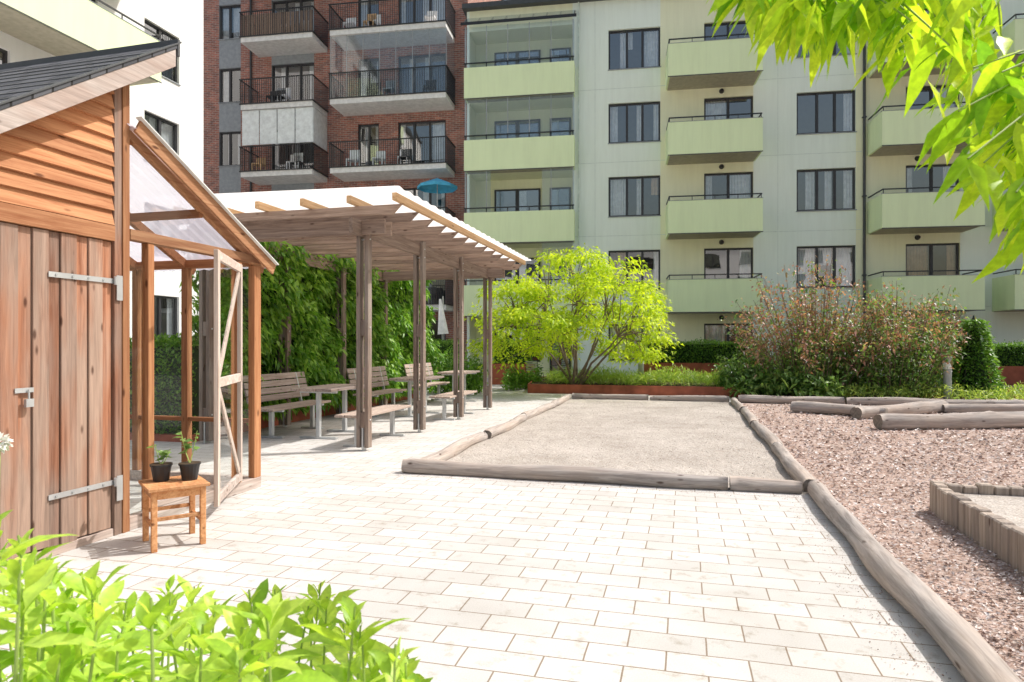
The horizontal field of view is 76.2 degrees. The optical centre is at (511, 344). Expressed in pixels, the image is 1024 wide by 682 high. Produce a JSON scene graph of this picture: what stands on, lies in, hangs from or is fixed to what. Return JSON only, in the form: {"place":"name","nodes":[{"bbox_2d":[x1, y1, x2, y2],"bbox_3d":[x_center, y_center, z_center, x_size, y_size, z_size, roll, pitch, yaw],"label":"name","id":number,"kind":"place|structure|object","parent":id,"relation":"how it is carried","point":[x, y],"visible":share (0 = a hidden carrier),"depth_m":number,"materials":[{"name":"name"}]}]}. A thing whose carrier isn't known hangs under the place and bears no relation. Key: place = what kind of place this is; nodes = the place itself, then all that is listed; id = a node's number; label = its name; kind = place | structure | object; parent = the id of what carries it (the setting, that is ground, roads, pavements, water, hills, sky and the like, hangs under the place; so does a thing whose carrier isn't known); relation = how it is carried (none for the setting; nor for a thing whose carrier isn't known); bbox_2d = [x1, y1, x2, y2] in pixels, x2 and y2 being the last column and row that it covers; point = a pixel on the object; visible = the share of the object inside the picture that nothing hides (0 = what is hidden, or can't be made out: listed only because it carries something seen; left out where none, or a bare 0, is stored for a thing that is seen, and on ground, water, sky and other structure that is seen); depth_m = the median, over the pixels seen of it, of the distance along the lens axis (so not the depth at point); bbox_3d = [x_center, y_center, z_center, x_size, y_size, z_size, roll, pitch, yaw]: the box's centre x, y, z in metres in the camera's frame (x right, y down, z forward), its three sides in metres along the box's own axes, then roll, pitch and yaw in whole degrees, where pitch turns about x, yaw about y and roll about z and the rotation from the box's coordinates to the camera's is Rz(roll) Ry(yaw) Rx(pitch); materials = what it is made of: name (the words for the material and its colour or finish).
{"place":"outdoors","nodes":[
{"label":"outdoors","id":0,"kind":"place"},
{"bbox_2d":[0,378,966,681],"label":"paving","id":1,"kind":"structure","parent":0,"point":[500,580],"depth_m":4.06,"materials":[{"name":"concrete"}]},
{"bbox_2d":[0,39,278,569],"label":"garden shed with greenhouse","id":2,"kind":"structure","parent":1,"relation":"on","point":[102,198],"depth_m":4.58,"materials":[{"name":"brown wood"}]},
{"bbox_2d":[138,475,209,552],"bbox_3d":[-2.360,1.167,4.560,0.380,0.425,0.402,0,0,-38],"label":"slatted stool","id":3,"kind":"object","parent":1,"relation":"on","point":[173,487],"visible":0.91,"depth_m":4.50,"materials":[{"name":"brown wood"}]},
{"bbox_2d":[145,444,172,481],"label":"potted seedling","id":4,"kind":"object","parent":3,"relation":"on","point":[161,471],"visible":1,"depth_m":4.55,"materials":[{"name":"black plastic"}]},
{"bbox_2d":[174,432,200,480],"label":"potted seedling","id":5,"kind":"object","parent":3,"relation":"on","point":[189,470],"visible":1,"depth_m":4.59,"materials":[{"name":"black plastic"}]},
{"bbox_2d":[130,332,231,441],"bbox_3d":[-6.448,0.577,10.190,4.324,1.607,1.259,0,0,15],"label":"box hedge","id":6,"kind":"object","parent":1,"relation":"on","point":[167,375],"visible":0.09,"depth_m":9.38,"materials":[{"name":"plant"}]},
{"bbox_2d":[0,432,433,681],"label":"foreground phlox plants","id":7,"kind":"object","parent":1,"relation":"on","point":[70,645],"visible":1,"depth_m":1.07,"materials":[{"name":"green plant"}]},
{"bbox_2d":[243,371,330,438],"bbox_3d":[-3.494,0.917,10.220,0.553,0.925,1.600,0,0,15],"label":"slatted bench with back","id":8,"kind":"object","parent":1,"relation":"on","point":[272,409],"visible":0.77,"depth_m":10.23,"materials":[{"name":"wood"}]},
{"bbox_2d":[179,241,446,431],"bbox_3d":[-3.324,-0.305,13.388,1.549,3.370,8.156,0,0,15],"label":"climbing plant hedge","id":9,"kind":"object","parent":1,"relation":"on","point":[310,298],"visible":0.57,"depth_m":11.76,"materials":[{"name":"green plant"}]},
{"bbox_2d":[290,384,355,439],"bbox_3d":[-2.740,1.008,9.950,0.661,0.745,1.200,0,0,15],"label":"picnic table","id":10,"kind":"object","parent":1,"relation":"on","point":[318,390],"visible":0.84,"depth_m":9.58,"materials":[{"name":"wood"}]},
{"bbox_2d":[199,186,532,450],"bbox_3d":[-2.280,-0.282,11.512,3.800,3.325,7.050,0,0,15],"label":"pergola","id":11,"kind":"object","parent":1,"relation":"on","point":[410,236],"visible":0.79,"depth_m":9.15,"materials":[{"name":"brown wood"}]},
{"bbox_2d":[334,404,410,446],"bbox_3d":[-1.950,1.155,9.350,0.400,0.450,1.600,0,0,15],"label":"slatted bench","id":12,"kind":"object","parent":1,"relation":"on","point":[387,408],"visible":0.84,"depth_m":9.50,"materials":[{"name":"wood"}]},
{"bbox_2d":[346,366,406,416],"bbox_3d":[-2.674,0.917,13.020,0.553,0.925,1.600,0,0,15],"label":"slatted bench with back","id":13,"kind":"object","parent":1,"relation":"on","point":[382,378],"visible":0.63,"depth_m":13.31,"materials":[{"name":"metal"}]},
{"bbox_2d":[389,375,443,416],"bbox_3d":[-1.849,1.008,12.800,0.661,0.745,1.200,0,0,15],"label":"picnic table","id":14,"kind":"object","parent":1,"relation":"on","point":[409,379],"visible":0.65,"depth_m":12.44,"materials":[{"name":"wood"}]},
{"bbox_2d":[404,363,449,404],"bbox_3d":[-2.024,0.917,15.620,0.553,0.925,1.600,0,0,15],"label":"slatted bench with back","id":15,"kind":"object","parent":1,"relation":"on","point":[409,371],"visible":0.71,"depth_m":15.76,"materials":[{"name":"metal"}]},
{"bbox_2d":[419,338,458,368],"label":"box hedge","id":16,"kind":"object","parent":1,"relation":"on","point":[445,345],"visible":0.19,"depth_m":22.27,"materials":[{"name":"plant"}]},
{"bbox_2d":[438,296,448,339],"bbox_3d":[-2.450,-0.170,23.200,0.600,3.100,0.600,0,0,0],"label":"closed parasol","id":17,"kind":"object","parent":1,"relation":"on","point":[442,327],"visible":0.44,"depth_m":23.11,"materials":[{"name":"fabric"}]},
{"bbox_2d":[429,390,476,419],"bbox_3d":[-1.100,1.155,12.500,0.400,0.450,1.600,0,0,15],"label":"slatted bench","id":18,"kind":"object","parent":1,"relation":"on","point":[445,396],"visible":0.81,"depth_m":11.95,"materials":[{"name":"wood"}]},
{"bbox_2d":[428,346,487,393],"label":"perennial plants","id":19,"kind":"object","parent":1,"relation":"on","point":[474,381],"visible":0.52,"depth_m":18.27,"materials":[{"name":"green plant"}]},
{"bbox_2d":[437,370,479,403],"bbox_3d":[-1.250,1.008,15.500,0.661,0.745,1.200,0,0,15],"label":"picnic table","id":20,"kind":"object","parent":1,"relation":"on","point":[465,372],"visible":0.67,"depth_m":15.41,"materials":[{"name":"wood"}]},
{"bbox_2d":[492,338,534,384],"bbox_3d":[0.035,0.549,22.789,1.520,1.661,0.900,0,0,9],"label":"box hedge","id":21,"kind":"object","parent":1,"relation":"on","point":[499,375],"visible":0.24,"depth_m":22.52,"materials":[{"name":"plant"}]},
{"bbox_2d":[525,361,543,379],"bbox_3d":[0.738,0.955,21.628,0.463,0.854,0.523,0,0,-23],"label":"garden chair","id":22,"kind":"object","parent":1,"relation":"on","point":[530,364],"visible":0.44,"depth_m":21.81,"materials":[{"name":"black metal"}]},
{"bbox_2d":[551,359,569,370],"bbox_3d":[1.725,0.955,23.416,0.523,0.854,0.463,0,0,-33],"label":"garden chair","id":23,"kind":"object","parent":1,"relation":"on","point":[564,365],"visible":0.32,"depth_m":23.56,"materials":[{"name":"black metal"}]},
{"bbox_2d":[401,393,816,493],"bbox_3d":[2.128,1.323,11.351,4.192,0.194,10.166,0,0,15],"label":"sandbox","id":24,"kind":"object","parent":1,"relation":"on","point":[707,442],"visible":1,"depth_m":8.55,"materials":[{"name":"beige sand"}]},
{"bbox_2d":[401,474,950,680],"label":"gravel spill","id":25,"kind":"object","parent":1,"relation":"on","point":[818,562],"visible":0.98,"depth_m":4.11,"materials":[{"name":"beige gravel"}]},
{"bbox_2d":[644,337,763,376],"bbox_3d":[6.314,0.560,21.593,3.895,1.639,0.955,0,0,9],"label":"box hedge","id":26,"kind":"object","parent":1,"relation":"on","point":[698,356],"visible":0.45,"depth_m":21.36,"materials":[{"name":"plant"}]},
{"bbox_2d":[705,0,1023,283],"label":"overhanging cherry tree","id":27,"kind":"object","parent":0,"point":[892,30],"visible":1,"depth_m":1.54,"materials":[{"name":"green plant"}]},
{"label":"ground","id":28,"kind":"structure","parent":0,"visible":0},
{"bbox_2d":[0,0,202,340],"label":"walls","id":29,"kind":"structure","parent":28,"relation":"on","point":[181,107],"depth_m":22.43,"materials":[{"name":"paint"}]},
{"bbox_2d":[0,0,161,85],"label":"balconies","id":30,"kind":"structure","parent":29,"relation":"attached to","point":[59,27],"depth_m":17.17,"materials":[{"name":"metal"}]},
{"bbox_2d":[97,0,160,39],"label":"balcony rails","id":31,"kind":"object","parent":30,"relation":"on","point":[131,19],"visible":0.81,"depth_m":18.77,"materials":[{"name":"black metal"}]},
{"bbox_2d":[0,0,180,337],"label":"window frames","id":32,"kind":"structure","parent":29,"relation":"attached to","point":[5,56],"depth_m":21.82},
{"bbox_2d":[149,117,171,337],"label":"curtains","id":33,"kind":"object","parent":32,"relation":"attached to","point":[166,132],"visible":0.1,"depth_m":22.36,"materials":[{"name":"fabric"}]},
{"bbox_2d":[203,0,499,365],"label":"walls","id":34,"kind":"structure","parent":28,"relation":"on","point":[218,56],"depth_m":29.96,"materials":[{"name":"red brick"}]},
{"bbox_2d":[218,0,445,340],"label":"window frames","id":35,"kind":"structure","parent":34,"relation":"attached to","point":[369,126],"depth_m":29.71,"materials":[{"name":"black metal"}]},
{"bbox_2d":[223,0,444,339],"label":"curtains","id":36,"kind":"object","parent":34,"relation":"attached to","point":[438,129],"visible":0.21,"depth_m":29.79,"materials":[{"name":"fabric"}]},
{"bbox_2d":[241,10,454,311],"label":"balconies","id":37,"kind":"structure","parent":34,"relation":"attached to","point":[301,121],"depth_m":28.59,"materials":[{"name":"concrete"}]},
{"bbox_2d":[239,0,455,305],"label":"balcony rails","id":38,"kind":"object","parent":37,"relation":"on","point":[335,92],"visible":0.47,"depth_m":28.26,"materials":[{"name":"black metal"}]},
{"bbox_2d":[417,178,456,206],"bbox_3d":[-3.150,-5.855,27.550,1.571,2.350,1.571,0,0,-22],"label":"parasol","id":39,"kind":"object","parent":37,"relation":"on","point":[438,186],"visible":0.91,"depth_m":27.93,"materials":[{"name":"fabric"}]},
{"bbox_2d":[496,361,544,390],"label":"ground cover plants","id":40,"kind":"object","parent":28,"relation":"on","point":[513,381],"visible":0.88,"depth_m":19.95,"materials":[{"name":"green plant"}]},
{"bbox_2d":[462,0,1023,377],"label":"walls","id":41,"kind":"structure","parent":28,"relation":"on","point":[786,154],"depth_m":26.04,"materials":[{"name":"paint"}]},
{"bbox_2d":[464,10,574,359],"bbox_3d":[10.899,-6.173,25.522,25.820,14.935,1.778,0,0,9],"label":"window glass","id":42,"kind":"object","parent":41,"relation":"attached to","point":[520,15],"visible":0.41,"depth_m":26.73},
{"bbox_2d":[497,11,954,369],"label":"curtains","id":43,"kind":"object","parent":42,"relation":"attached to","point":[917,258],"visible":0.43,"depth_m":25.87,"materials":[{"name":"fabric"}]},
{"bbox_2d":[494,8,958,375],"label":"window frames","id":44,"kind":"structure","parent":41,"relation":"attached to","point":[506,197],"depth_m":26.27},
{"bbox_2d":[464,18,1023,316],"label":"balconies","id":45,"kind":"structure","parent":41,"relation":"attached to","point":[711,64],"depth_m":24.46,"materials":[{"name":"metal"}]},
{"bbox_2d":[461,12,1023,284],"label":"balcony rails","id":46,"kind":"object","parent":45,"relation":"on","point":[536,18],"visible":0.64,"depth_m":26.11,"materials":[{"name":"black metal"}]},
{"bbox_2d":[528,376,1023,398],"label":"corten planter bed","id":47,"kind":"object","parent":28,"relation":"on","point":[542,386],"visible":0.29,"depth_m":18.01,"materials":[{"name":"metal"}]},
{"bbox_2d":[464,243,683,384],"bbox_3d":[1.700,-0.778,18.989,6.264,4.169,6.097,0,0,0],"label":"lime green maple tree","id":48,"kind":"object","parent":47,"relation":"on","point":[560,325],"visible":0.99,"depth_m":18.02,"materials":[{"name":"green plant"}]},
{"bbox_2d":[541,363,724,385],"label":"ornamental grass","id":49,"kind":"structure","parent":47,"relation":"on","point":[664,377],"depth_m":18.91,"materials":[{"name":"green plant"}]},
{"bbox_2d":[638,358,643,376],"bbox_3d":[3.950,0.780,20.000,0.200,1.000,0.200,0,0,0],"label":"bollard light","id":50,"kind":"object","parent":47,"relation":"on","point":[641,367],"visible":0.2,"depth_m":19.93,"materials":[{"name":"grey metal"}]},
{"bbox_2d":[708,345,780,394],"bbox_3d":[6.305,0.812,17.611,2.028,1.636,1.751,0,0,0],"label":"hosta shrub","id":51,"kind":"object","parent":47,"relation":"on","point":[731,369],"visible":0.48,"depth_m":17.30,"materials":[{"name":"green plant"}]},
{"bbox_2d":[714,361,846,396],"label":"ground cover plants","id":52,"kind":"object","parent":47,"relation":"in","point":[792,386],"visible":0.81,"depth_m":16.46,"materials":[{"name":"green plant"}]},
{"bbox_2d":[717,255,915,396],"bbox_3d":[7.935,-0.382,17.212,4.621,3.914,3.907,0,0,0],"label":"ninebark shrub","id":53,"kind":"object","parent":47,"relation":"on","point":[819,364],"visible":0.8,"depth_m":16.71,"materials":[{"name":"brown plant"}]},
{"bbox_2d":[811,278,970,397],"bbox_3d":[9.663,-0.093,16.521,3.502,3.322,3.336,0,0,-30],"label":"weigela shrub","id":54,"kind":"object","parent":47,"relation":"on","point":[898,366],"visible":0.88,"depth_m":16.02,"materials":[{"name":"green plant"}]},
{"bbox_2d":[860,285,975,386],"bbox_3d":[10.893,-0.012,17.569,3.255,3.110,2.289,0,0,0],"label":"garden shrub","id":55,"kind":"object","parent":47,"relation":"on","point":[943,314],"visible":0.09,"depth_m":17.29,"materials":[{"name":"green plant"}]},
{"bbox_2d":[730,395,1023,681],"bbox_3d":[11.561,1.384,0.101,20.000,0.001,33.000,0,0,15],"label":"play area gravel","id":56,"kind":"structure","parent":28,"relation":"on","point":[966,579],"depth_m":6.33,"materials":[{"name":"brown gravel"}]},
{"bbox_2d":[790,401,887,415],"bbox_3d":[6.386,1.277,12.811,1.733,0.258,0.269,0,0,44],"label":"timber log","id":57,"kind":"object","parent":56,"relation":"on","point":[817,407],"visible":0.7,"depth_m":12.92,"materials":[{"name":"brown wood"}]},
{"bbox_2d":[738,395,1023,681],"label":"log edging","id":58,"kind":"object","parent":56,"relation":"on","point":[971,653],"visible":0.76,"depth_m":3.42,"materials":[{"name":"beige wood"}]},
{"bbox_2d":[850,400,948,419],"bbox_3d":[7.626,1.268,12.748,2.867,0.298,0.278,0,0,-28],"label":"timber log","id":59,"kind":"object","parent":56,"relation":"on","point":[867,412],"visible":0.77,"depth_m":12.59,"materials":[{"name":"brown wood"}]},
{"bbox_2d":[943,357,951,397],"bbox_3d":[10.400,0.780,15.600,0.200,1.000,0.200,0,0,0],"label":"bollard light","id":60,"kind":"object","parent":56,"relation":"on","point":[947,378],"visible":0.73,"depth_m":15.53,"materials":[{"name":"grey metal"}]},
{"bbox_2d":[873,411,1023,429],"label":"timber log","id":61,"kind":"object","parent":56,"relation":"on","point":[972,420],"visible":0.96,"depth_m":10.61,"materials":[{"name":"brown wood"}]},
{"bbox_2d":[930,480,1023,576],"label":"timber stake planter","id":62,"kind":"object","parent":56,"relation":"on","point":[988,516],"visible":0.94,"depth_m":4.73,"materials":[{"name":"brown wood"}]},
{"bbox_2d":[942,404,1023,412],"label":"timber log","id":63,"kind":"object","parent":56,"relation":"on","point":[958,408],"visible":0.69,"depth_m":12.98,"materials":[{"name":"brown wood"}]},
{"bbox_2d":[834,378,1023,399],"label":"ground cover plants","id":64,"kind":"object","parent":28,"relation":"on","point":[956,394],"visible":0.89,"depth_m":15.51,"materials":[{"name":"green plant"}]},
{"bbox_2d":[939,315,1006,399],"bbox_3d":[11.428,0.319,16.181,1.512,2.084,1.443,0,0,0],"label":"ivy obelisk","id":65,"kind":"object","parent":64,"relation":"in","point":[975,369],"visible":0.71,"depth_m":15.98,"materials":[{"name":"green plant"}]},
{"bbox_2d":[951,339,1023,384],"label":"box hedge","id":66,"kind":"object","parent":28,"relation":"on","point":[1010,358],"visible":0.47,"depth_m":19.08,"materials":[{"name":"plant"}]}
]}

